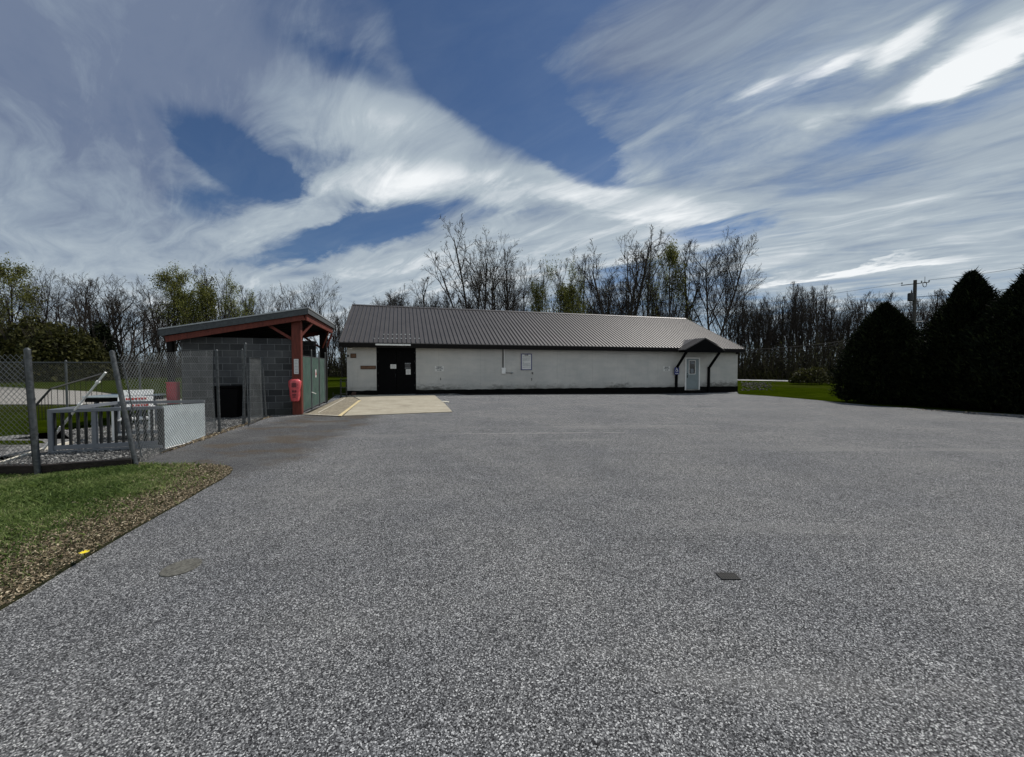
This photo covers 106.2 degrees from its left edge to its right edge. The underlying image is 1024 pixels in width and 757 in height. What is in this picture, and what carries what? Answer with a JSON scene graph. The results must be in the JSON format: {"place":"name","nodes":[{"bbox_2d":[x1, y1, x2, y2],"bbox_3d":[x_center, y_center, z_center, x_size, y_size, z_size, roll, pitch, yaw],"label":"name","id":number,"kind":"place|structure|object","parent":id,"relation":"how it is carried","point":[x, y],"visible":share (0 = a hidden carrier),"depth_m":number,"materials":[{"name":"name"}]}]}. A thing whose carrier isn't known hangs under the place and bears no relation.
{"place":"outdoors","nodes":[
{"label":"outdoors","id":0,"kind":"place"},
{"bbox_2d":[0,412,135,444],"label":"lawn","id":1,"kind":"structure","parent":0,"point":[42,425],"depth_m":10.30,"materials":[{"name":"green plant"}]},
{"bbox_2d":[36,373,102,419],"bbox_3d":[-13.157,0.523,11.492,0.204,1.345,1.488,0,2,16],"label":"handrail","id":2,"kind":"object","parent":1,"relation":"on","point":[47,392],"visible":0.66,"depth_m":11.30,"materials":[{"name":"metal"}]},
{"bbox_2d":[0,387,181,403],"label":"gravel drive","id":3,"kind":"structure","parent":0,"point":[38,395],"depth_m":19.98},
{"bbox_2d":[0,461,223,593],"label":"grass","id":4,"kind":"structure","parent":0,"point":[111,477],"depth_m":4.42,"materials":[{"name":"plant"}]},
{"bbox_2d":[0,464,232,609],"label":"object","id":5,"kind":"structure","parent":0,"point":[37,585],"depth_m":3.36,"materials":[{"name":"plant"}]},
{"bbox_2d":[0,462,232,605],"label":"leaf litter","id":6,"kind":"object","parent":5,"relation":"on","point":[93,531],"visible":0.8,"depth_m":3.51,"materials":[{"name":"plant"}]},
{"bbox_2d":[0,415,286,463],"bbox_3d":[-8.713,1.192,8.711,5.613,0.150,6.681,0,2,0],"label":"gravel","id":7,"kind":"structure","parent":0,"point":[120,453],"depth_m":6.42,"materials":[{"name":"gravel"}]},
{"bbox_2d":[0,441,68,462],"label":"edging board","id":8,"kind":"object","parent":7,"relation":"on","point":[22,455],"visible":0.15,"depth_m":6.00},
{"bbox_2d":[42,372,106,450],"bbox_3d":[-7.261,0.560,6.364,1.346,1.345,0.052,0,2,8],"label":"metal pole","id":9,"kind":"object","parent":8,"relation":"on","point":[79,404],"visible":0.62,"depth_m":6.32,"materials":[{"name":"white metal"}]},
{"bbox_2d":[0,348,220,474],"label":"chain link fence","id":10,"kind":"object","parent":7,"relation":"on","point":[31,410],"visible":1,"depth_m":6.05,"materials":[{"name":"metal"}]},
{"bbox_2d":[82,394,165,423],"bbox_3d":[-10.463,0.829,10.428,1.350,0.767,0.890,0,2,-6],"label":"picnic table","id":11,"kind":"object","parent":7,"relation":"on","point":[96,399],"visible":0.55,"depth_m":10.03,"materials":[{"name":"black paint"}]},
{"bbox_2d":[47,400,205,452],"bbox_3d":[-7.133,0.902,7.389,1.560,0.882,1.961,-1,2,-19],"label":"railed pen","id":12,"kind":"object","parent":7,"relation":"on","point":[53,446],"visible":0.79,"depth_m":6.56,"materials":[{"name":"grey metal"}]},
{"bbox_2d":[111,389,154,440],"bbox_3d":[-8.069,0.763,8.214,0.630,1.012,0.711,-1,2,-38],"label":"garden chair","id":13,"kind":"object","parent":7,"relation":"on","point":[127,405],"visible":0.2,"depth_m":8.38,"materials":[{"name":"white plastic"}]},
{"bbox_2d":[165,382,180,404],"bbox_3d":[-9.791,0.643,11.123,0.270,1.086,0.220,0,2,-16],"label":"red crate","id":14,"kind":"object","parent":7,"relation":"on","point":[174,391],"visible":0.43,"depth_m":11.03,"materials":[{"name":"plastic"}]},
{"bbox_2d":[211,385,245,416],"bbox_3d":[-8.490,0.693,11.550,0.700,0.958,0.630,0,2,-16],"label":"storage bin","id":15,"kind":"object","parent":7,"relation":"on","point":[231,399],"visible":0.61,"depth_m":11.34,"materials":[{"name":"black paint"}]},
{"bbox_2d":[241,343,266,425],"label":"side gate","id":16,"kind":"structure","parent":7,"relation":"on","point":[244,375],"depth_m":10.26,"materials":[{"name":"metal"}]},
{"bbox_2d":[302,395,357,416],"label":"entrance path","id":17,"kind":"structure","parent":0,"point":[339,407],"depth_m":14.22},
{"bbox_2d":[0,392,1023,756],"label":"parking lot","id":18,"kind":"structure","parent":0,"point":[506,576],"depth_m":2.53,"materials":[{"name":"asphalt"}]},
{"bbox_2d":[159,558,201,576],"bbox_3d":[-2.482,1.415,2.886,0.230,0.008,0.264,0,2,0],"label":"manhole cover","id":19,"kind":"object","parent":18,"relation":"on","point":[180,567],"visible":1,"depth_m":2.87,"materials":[{"name":"metal"}]},
{"bbox_2d":[161,416,271,452],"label":"dead leaves","id":20,"kind":"object","parent":18,"relation":"on","point":[215,433],"visible":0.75,"depth_m":8.45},
{"bbox_2d":[157,307,334,416],"bbox_3d":[-8.900,-0.437,13.893,3.900,3.688,5.000,0,2,-16],"label":"open shelter","id":21,"kind":"object","parent":18,"relation":"on","point":[276,342],"visible":0.76,"depth_m":11.97,"materials":[{"name":"brick"}]},
{"bbox_2d":[288,379,301,401],"bbox_3d":[-6.851,0.369,12.143,0.302,0.714,0.281,1,2,24],"label":"fire extinguisher cover","id":22,"kind":"object","parent":21,"relation":"attached to","point":[294,385],"visible":1,"depth_m":12.06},
{"bbox_2d":[303,350,325,410],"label":"green slat gate","id":23,"kind":"structure","parent":21,"relation":"attached to","point":[314,381],"depth_m":14.23,"materials":[{"name":"metal"}]},
{"bbox_2d":[344,395,451,415],"bbox_3d":[-4.976,1.010,17.024,4.177,0.026,9.703,-1,2,-21],"label":"concrete pad","id":24,"kind":"object","parent":18,"relation":"on","point":[386,404],"visible":0.97,"depth_m":15.03,"materials":[{"name":"concrete"}]},
{"bbox_2d":[459,391,737,394],"bbox_3d":[6.667,0.925,24.555,20.600,0.231,1.250,0,2,-16],"label":"drainage strip","id":25,"kind":"object","parent":18,"relation":"on","point":[568,393],"visible":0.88,"depth_m":23.52,"materials":[{"name":"concrete"}]},
{"bbox_2d":[715,572,740,579],"bbox_3d":[1.551,1.417,2.761,0.135,0.012,0.085,0,2,0],"label":"drain cover","id":26,"kind":"object","parent":18,"relation":"on","point":[727,575],"visible":1,"depth_m":2.75,"materials":[{"name":"metal"}]},
{"bbox_2d":[0,368,1023,430],"bbox_3d":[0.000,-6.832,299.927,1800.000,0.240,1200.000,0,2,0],"label":"ground","id":27,"kind":"structure","parent":0,"point":[810,391],"depth_m":28.20,"materials":[{"name":"green plant"}]},
{"bbox_2d":[0,252,47,326],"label":"leafy tree","id":28,"kind":"object","parent":27,"relation":"on","point":[20,274],"visible":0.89,"depth_m":55.43,"materials":[{"name":"green plant"}]},
{"bbox_2d":[0,314,65,381],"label":"tree","id":29,"kind":"object","parent":27,"relation":"on","point":[9,339],"visible":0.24,"depth_m":41.91,"materials":[{"name":"green plant"}]},
{"bbox_2d":[0,266,72,323],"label":"bare tree","id":30,"kind":"object","parent":27,"relation":"on","point":[45,290],"visible":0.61,"depth_m":59.90,"materials":[{"name":"brown plant"}]},
{"bbox_2d":[2,321,100,382],"bbox_3d":[-50.593,-2.892,42.930,5.273,7.042,8.693,0,2,0],"label":"hedge bush","id":31,"kind":"object","parent":27,"relation":"on","point":[38,343],"visible":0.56,"depth_m":40.93,"materials":[{"name":"green plant"}]},
{"bbox_2d":[18,275,92,333],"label":"bare tree","id":32,"kind":"object","parent":27,"relation":"on","point":[57,302],"visible":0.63,"depth_m":58.48,"materials":[{"name":"brown plant"}]},
{"bbox_2d":[0,458,132,474],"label":"timber edging","id":33,"kind":"object","parent":27,"relation":"on","point":[26,469],"visible":0.37,"depth_m":5.46,"materials":[{"name":"wood"}]},
{"bbox_2d":[41,335,114,381],"bbox_3d":[-49.347,-2.284,43.921,3.802,5.764,7.404,0,2,0],"label":"hedge bush","id":34,"kind":"object","parent":27,"relation":"on","point":[97,350],"visible":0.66,"depth_m":43.34,"materials":[{"name":"green plant"}]},
{"bbox_2d":[0,360,159,406],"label":"back fence","id":35,"kind":"object","parent":27,"relation":"on","point":[65,362],"visible":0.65,"depth_m":14.35,"materials":[{"name":"metal"}]},
{"bbox_2d":[66,279,97,332],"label":"bare tree","id":36,"kind":"object","parent":27,"relation":"on","point":[84,303],"visible":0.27,"depth_m":63.77,"materials":[{"name":"brown plant"}]},
{"bbox_2d":[85,319,121,378],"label":"tree","id":37,"kind":"object","parent":27,"relation":"on","point":[100,332],"visible":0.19,"depth_m":49.88,"materials":[{"name":"green plant"}]},
{"bbox_2d":[47,273,161,347],"bbox_3d":[-60.796,-8.060,57.879,13.216,16.055,10.350,-1,2,-40],"label":"bare tree","id":38,"kind":"object","parent":27,"relation":"on","point":[88,299],"visible":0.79,"depth_m":56.97,"materials":[{"name":"brown plant"}]},
{"bbox_2d":[66,275,177,377],"bbox_3d":[-56.417,-7.594,55.921,9.905,15.290,13.112,0,2,-2],"label":"bare tree","id":39,"kind":"object","parent":27,"relation":"on","point":[113,319],"visible":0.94,"depth_m":54.69,"materials":[{"name":"brown plant"}]},
{"bbox_2d":[114,278,170,366],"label":"bare tree","id":40,"kind":"object","parent":27,"relation":"on","point":[145,323],"visible":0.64,"depth_m":62.04,"materials":[{"name":"brown plant"}]},
{"bbox_2d":[134,299,164,359],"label":"bare tree","id":41,"kind":"object","parent":27,"relation":"on","point":[147,338],"visible":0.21,"depth_m":70.88,"materials":[{"name":"brown plant"}]},
{"bbox_2d":[133,278,172,366],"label":"bare tree","id":42,"kind":"object","parent":27,"relation":"on","point":[156,343],"visible":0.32,"depth_m":65.28,"materials":[{"name":"brown plant"}]},
{"bbox_2d":[144,262,199,377],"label":"leafy tree","id":43,"kind":"object","parent":27,"relation":"on","point":[179,277],"visible":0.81,"depth_m":56.73,"materials":[{"name":"green plant"}]},
{"bbox_2d":[155,259,217,345],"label":"leafy tree","id":44,"kind":"object","parent":27,"relation":"on","point":[197,283],"visible":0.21,"depth_m":58.76,"materials":[{"name":"green plant"}]},
{"bbox_2d":[172,263,221,323],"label":"leafy tree","id":45,"kind":"object","parent":27,"relation":"on","point":[204,302],"visible":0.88,"depth_m":56.35,"materials":[{"name":"green plant"}]},
{"bbox_2d":[209,269,241,319],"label":"bare tree","id":46,"kind":"object","parent":27,"relation":"on","point":[222,291],"visible":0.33,"depth_m":61.16,"materials":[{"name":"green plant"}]},
{"bbox_2d":[114,342,346,377],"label":"undergrowth","id":47,"kind":"object","parent":27,"relation":"on","point":[334,372],"visible":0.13,"depth_m":61.68,"materials":[{"name":"plant"}]},
{"bbox_2d":[216,273,258,319],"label":"leafy tree","id":48,"kind":"object","parent":27,"relation":"on","point":[231,310],"visible":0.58,"depth_m":58.79,"materials":[{"name":"green plant"}]},
{"bbox_2d":[237,285,284,314],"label":"bare tree","id":49,"kind":"object","parent":27,"relation":"on","point":[262,307],"visible":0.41,"depth_m":64.65,"materials":[{"name":"brown plant"}]},
{"bbox_2d":[277,282,315,340],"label":"bare tree","id":50,"kind":"object","parent":27,"relation":"on","point":[292,298],"visible":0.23,"depth_m":63.56,"materials":[{"name":"brown plant"}]},
{"bbox_2d":[288,272,345,349],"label":"bare tree","id":51,"kind":"object","parent":27,"relation":"on","point":[311,299],"visible":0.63,"depth_m":50.92,"materials":[{"name":"brown plant"}]},
{"bbox_2d":[364,284,410,305],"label":"bare tree","id":52,"kind":"object","parent":27,"relation":"on","point":[392,302],"visible":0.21,"depth_m":49.47,"materials":[{"name":"brown plant"}]},
{"bbox_2d":[409,277,447,307],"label":"bare tree","id":53,"kind":"object","parent":27,"relation":"on","point":[424,296],"visible":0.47,"depth_m":51.32,"materials":[{"name":"brown plant"}]},
{"bbox_2d":[419,293,462,308],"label":"bare tree","id":54,"kind":"object","parent":27,"relation":"on","point":[445,302],"visible":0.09,"depth_m":53.90,"materials":[{"name":"brown plant"}]},
{"bbox_2d":[420,213,534,310],"bbox_3d":[-4.260,-10.915,51.160,12.412,22.232,17.403,-1,2,-38],"label":"bare tree","id":55,"kind":"object","parent":27,"relation":"on","point":[485,279],"visible":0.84,"depth_m":50.97,"materials":[{"name":"brown plant"}]},
{"bbox_2d":[450,229,529,310],"bbox_3d":[-2.855,-10.922,57.395,9.219,21.729,11.564,1,2,42],"label":"bare tree","id":56,"kind":"object","parent":27,"relation":"on","point":[493,262],"visible":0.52,"depth_m":55.80,"materials":[{"name":"brown plant"}]},
{"bbox_2d":[487,242,525,310],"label":"bare tree","id":57,"kind":"object","parent":27,"relation":"on","point":[504,283],"visible":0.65,"depth_m":54.36,"materials":[{"name":"brown plant"}]},
{"bbox_2d":[482,274,533,310],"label":"bare tree","id":58,"kind":"object","parent":27,"relation":"on","point":[514,294],"visible":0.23,"depth_m":59.39,"materials":[{"name":"brown plant"}]},
{"bbox_2d":[496,256,545,310],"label":"bare tree","id":59,"kind":"object","parent":27,"relation":"on","point":[522,287],"visible":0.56,"depth_m":54.32,"materials":[{"name":"brown plant"}]},
{"bbox_2d":[522,254,554,311],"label":"leafy tree","id":60,"kind":"object","parent":27,"relation":"on","point":[538,299],"visible":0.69,"depth_m":53.55,"materials":[{"name":"green plant"}]},
{"bbox_2d":[338,304,744,394],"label":"long building","id":61,"kind":"structure","parent":27,"relation":"on","point":[579,353],"depth_m":24.41,"materials":[{"name":"paint"}]},
{"bbox_2d":[376,348,415,394],"bbox_3d":[-6.435,-0.383,21.444,2.104,2.643,0.185,0,2,-16],"label":"double door","id":62,"kind":"structure","parent":61,"relation":"in","point":[389,382],"depth_m":21.47,"materials":[{"name":"black paint"}]},
{"bbox_2d":[521,354,531,369],"bbox_3d":[0.880,-1.017,23.455,0.691,0.995,0.040,0,2,-16],"label":"notice board","id":63,"kind":"object","parent":61,"relation":"attached to","point":[526,361],"visible":1,"depth_m":23.45,"materials":[{"name":"paper"}]},
{"bbox_2d":[684,357,699,389],"bbox_3d":[12.575,-0.342,26.809,1.230,2.254,0.113,0,2,-16],"label":"entrance door","id":64,"kind":"structure","parent":61,"relation":"in","point":[692,364],"depth_m":26.79,"materials":[{"name":"white paint"}]},
{"bbox_2d":[675,337,724,392],"bbox_3d":[12.615,-0.886,26.716,3.249,3.761,2.102,0,2,-16],"label":"door canopy","id":65,"kind":"object","parent":61,"relation":"attached to","point":[705,344],"visible":0.97,"depth_m":25.89,"materials":[{"name":"metal"}]},
{"bbox_2d":[542,255,592,313],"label":"leafy tree","id":66,"kind":"object","parent":27,"relation":"on","point":[566,304],"visible":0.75,"depth_m":52.92,"materials":[{"name":"green plant"}]},
{"bbox_2d":[557,261,590,313],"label":"leafy tree","id":67,"kind":"object","parent":27,"relation":"on","point":[580,296],"visible":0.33,"depth_m":55.04,"materials":[{"name":"green plant"}]},
{"bbox_2d":[576,254,602,312],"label":"bare tree","id":68,"kind":"object","parent":27,"relation":"on","point":[589,298],"visible":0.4,"depth_m":59.21,"materials":[{"name":"brown plant"}]},
{"bbox_2d":[583,263,650,315],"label":"bare tree","id":69,"kind":"object","parent":27,"relation":"on","point":[623,304],"visible":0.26,"depth_m":58.08,"materials":[{"name":"brown plant"}]},
{"bbox_2d":[567,224,671,315],"bbox_3d":[14.870,-10.565,52.094,12.390,21.486,16.741,-1,2,-26],"label":"bare tree","id":70,"kind":"object","parent":27,"relation":"on","point":[638,291],"visible":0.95,"depth_m":50.29,"materials":[{"name":"brown plant"}]},
{"bbox_2d":[633,241,667,316],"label":"bare tree","id":71,"kind":"object","parent":27,"relation":"on","point":[648,304],"visible":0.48,"depth_m":53.58,"materials":[{"name":"brown plant"}]},
{"bbox_2d":[641,258,671,316],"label":"leafy tree","id":72,"kind":"object","parent":27,"relation":"on","point":[658,305],"visible":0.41,"depth_m":55.12,"materials":[{"name":"green plant"}]},
{"bbox_2d":[653,233,699,319],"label":"leafy tree","id":73,"kind":"object","parent":27,"relation":"on","point":[672,255],"visible":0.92,"depth_m":53.00,"materials":[{"name":"green plant"}]},
{"bbox_2d":[656,295,704,327],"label":"bare tree","id":74,"kind":"object","parent":27,"relation":"on","point":[665,315],"visible":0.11,"depth_m":66.43,"materials":[{"name":"brown plant"}]},
{"bbox_2d":[674,239,706,325],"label":"bare tree","id":75,"kind":"object","parent":27,"relation":"on","point":[687,315],"visible":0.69,"depth_m":53.19,"materials":[{"name":"brown plant"}]},
{"bbox_2d":[664,226,766,335],"bbox_3d":[27.449,-10.261,53.578,11.963,20.728,11.008,0,2,0],"label":"bare tree","id":76,"kind":"object","parent":27,"relation":"on","point":[706,287],"visible":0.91,"depth_m":51.31,"materials":[{"name":"brown plant"}]},
{"bbox_2d":[701,277,760,341],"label":"bare tree","id":77,"kind":"object","parent":27,"relation":"on","point":[740,312],"visible":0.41,"depth_m":63.47,"materials":[{"name":"brown plant"}]},
{"bbox_2d":[714,255,748,339],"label":"bare tree","id":78,"kind":"object","parent":27,"relation":"on","point":[732,320],"visible":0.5,"depth_m":55.43,"materials":[{"name":"brown plant"}]},
{"bbox_2d":[714,290,753,344],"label":"bare tree","id":79,"kind":"object","parent":27,"relation":"on","point":[729,333],"visible":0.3,"depth_m":68.55,"materials":[{"name":"brown plant"}]},
{"bbox_2d":[729,300,763,353],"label":"bare tree","id":80,"kind":"object","parent":27,"relation":"on","point":[744,345],"visible":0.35,"depth_m":66.17,"materials":[{"name":"brown plant"}]},
{"bbox_2d":[741,382,771,390],"bbox_3d":[24.119,0.679,37.302,3.390,0.203,20.776,1,2,31],"label":"rubble","id":81,"kind":"object","parent":27,"relation":"on","point":[758,385],"visible":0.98,"depth_m":36.05,"materials":[{"name":"stone"}]},
{"bbox_2d":[735,292,781,374],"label":"bare tree","id":82,"kind":"object","parent":27,"relation":"on","point":[748,329],"visible":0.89,"depth_m":60.09,"materials":[{"name":"brown plant"}]},
{"bbox_2d":[741,292,794,361],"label":"bare tree","id":83,"kind":"object","parent":27,"relation":"on","point":[751,310],"visible":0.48,"depth_m":62.54,"materials":[{"name":"brown plant"}]},
{"bbox_2d":[756,297,780,363],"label":"bare tree","id":84,"kind":"object","parent":27,"relation":"on","point":[767,340],"visible":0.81,"depth_m":59.24,"materials":[{"name":"brown plant"}]},
{"bbox_2d":[752,291,793,362],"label":"bare tree","id":85,"kind":"object","parent":27,"relation":"on","point":[773,318],"visible":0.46,"depth_m":63.18,"materials":[{"name":"brown plant"}]},
{"bbox_2d":[769,296,793,367],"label":"bare tree","id":86,"kind":"object","parent":27,"relation":"on","point":[782,319],"visible":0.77,"depth_m":60.04,"materials":[{"name":"brown plant"}]},
{"bbox_2d":[737,365,840,379],"bbox_3d":[42.593,-0.750,52.050,43.977,3.768,4.234,1,2,40],"label":"shrubbery","id":87,"kind":"object","parent":27,"relation":"on","point":[771,378],"visible":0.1,"depth_m":55.91,"materials":[{"name":"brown plant"}]},
{"bbox_2d":[730,332,853,379],"bbox_3d":[25.550,-3.398,68.993,98.885,7.663,17.295,1,2,40],"label":"thicket","id":88,"kind":"object","parent":27,"relation":"on","point":[804,361],"visible":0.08,"depth_m":55.10,"materials":[{"name":"plant"}]},
{"bbox_2d":[771,286,813,354],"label":"bare tree","id":89,"kind":"object","parent":27,"relation":"on","point":[791,302],"visible":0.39,"depth_m":63.40,"materials":[{"name":"brown plant"}]},
{"bbox_2d":[778,281,808,360],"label":"bare tree","id":90,"kind":"object","parent":27,"relation":"on","point":[797,317],"visible":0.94,"depth_m":57.37,"materials":[{"name":"brown plant"}]},
{"bbox_2d":[781,283,837,352],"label":"bare tree","id":91,"kind":"object","parent":27,"relation":"on","point":[808,311],"visible":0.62,"depth_m":58.67,"materials":[{"name":"brown plant"}]},
{"bbox_2d":[788,367,834,383],"bbox_3d":[31.235,-0.345,40.005,4.284,1.915,3.267,0,2,0],"label":"roadside bush","id":92,"kind":"object","parent":27,"relation":"on","point":[799,376],"visible":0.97,"depth_m":39.32,"materials":[{"name":"green plant"}]},
{"bbox_2d":[793,287,840,344],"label":"bare tree","id":93,"kind":"object","parent":27,"relation":"on","point":[818,301],"visible":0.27,"depth_m":63.23,"materials":[{"name":"brown plant"}]},
{"bbox_2d":[803,286,833,366],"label":"bare tree","id":94,"kind":"object","parent":27,"relation":"on","point":[816,323],"visible":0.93,"depth_m":54.12,"materials":[{"name":"brown plant"}]},
{"bbox_2d":[813,285,844,362],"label":"bare tree","id":95,"kind":"object","parent":27,"relation":"on","point":[825,309],"visible":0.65,"depth_m":57.25,"materials":[{"name":"brown plant"}]},
{"bbox_2d":[820,295,842,365],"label":"bare tree","id":96,"kind":"object","parent":27,"relation":"on","point":[834,302],"visible":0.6,"depth_m":57.25,"materials":[{"name":"brown plant"}]},
{"bbox_2d":[822,303,857,362],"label":"bare tree","id":97,"kind":"object","parent":27,"relation":"on","point":[836,331],"visible":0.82,"depth_m":55.51,"materials":[{"name":"brown plant"}]},
{"bbox_2d":[814,291,868,347],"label":"bare tree","id":98,"kind":"object","parent":27,"relation":"on","point":[849,318],"visible":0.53,"depth_m":55.72,"materials":[{"name":"brown plant"}]},
{"bbox_2d":[847,299,865,342],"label":"bare tree","id":99,"kind":"object","parent":27,"relation":"on","point":[858,318],"visible":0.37,"depth_m":51.28,"materials":[{"name":"brown plant"}]},
{"bbox_2d":[826,300,926,405],"bbox_3d":[17.338,-1.256,17.925,4.080,4.955,4.474,-1,2,-31],"label":"evergreen tree","id":100,"kind":"object","parent":27,"relation":"on","point":[875,347],"visible":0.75,"depth_m":17.48,"materials":[{"name":"green plant"}]},
{"bbox_2d":[901,280,929,324],"bbox_3d":[41.948,-4.922,39.796,2.577,11.189,0.804,0,2,15],"label":"utility pole","id":101,"kind":"object","parent":27,"relation":"on","point":[911,296],"visible":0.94,"depth_m":39.68,"materials":[{"name":"brown wood"}]},
{"bbox_2d":[922,290,944,324],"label":"bare tree","id":102,"kind":"object","parent":27,"relation":"on","point":[935,305],"visible":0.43,"depth_m":47.82,"materials":[{"name":"brown plant"}]},
{"bbox_2d":[886,267,1019,409],"bbox_3d":[18.613,-1.656,15.432,4.518,5.773,4.947,-1,2,-20],"label":"evergreen tree","id":103,"kind":"object","parent":27,"relation":"on","point":[967,299],"visible":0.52,"depth_m":15.33,"materials":[{"name":"green plant"}]},
{"bbox_2d":[928,264,1023,413],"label":"evergreen tree","id":104,"kind":"object","parent":27,"relation":"on","point":[1008,307],"visible":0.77,"depth_m":13.69,"materials":[{"name":"green plant"}]},
{"bbox_2d":[0,0,1023,365],"label":"sky","id":105,"kind":"structure","parent":0,"point":[862,144],"materials":[{"name":"blue"}]},
{"bbox_2d":[908,292,939,329],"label":"bare tree","id":106,"kind":"object","parent":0,"point":[925,311],"visible":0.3,"depth_m":50.57,"materials":[{"name":"brown plant"}]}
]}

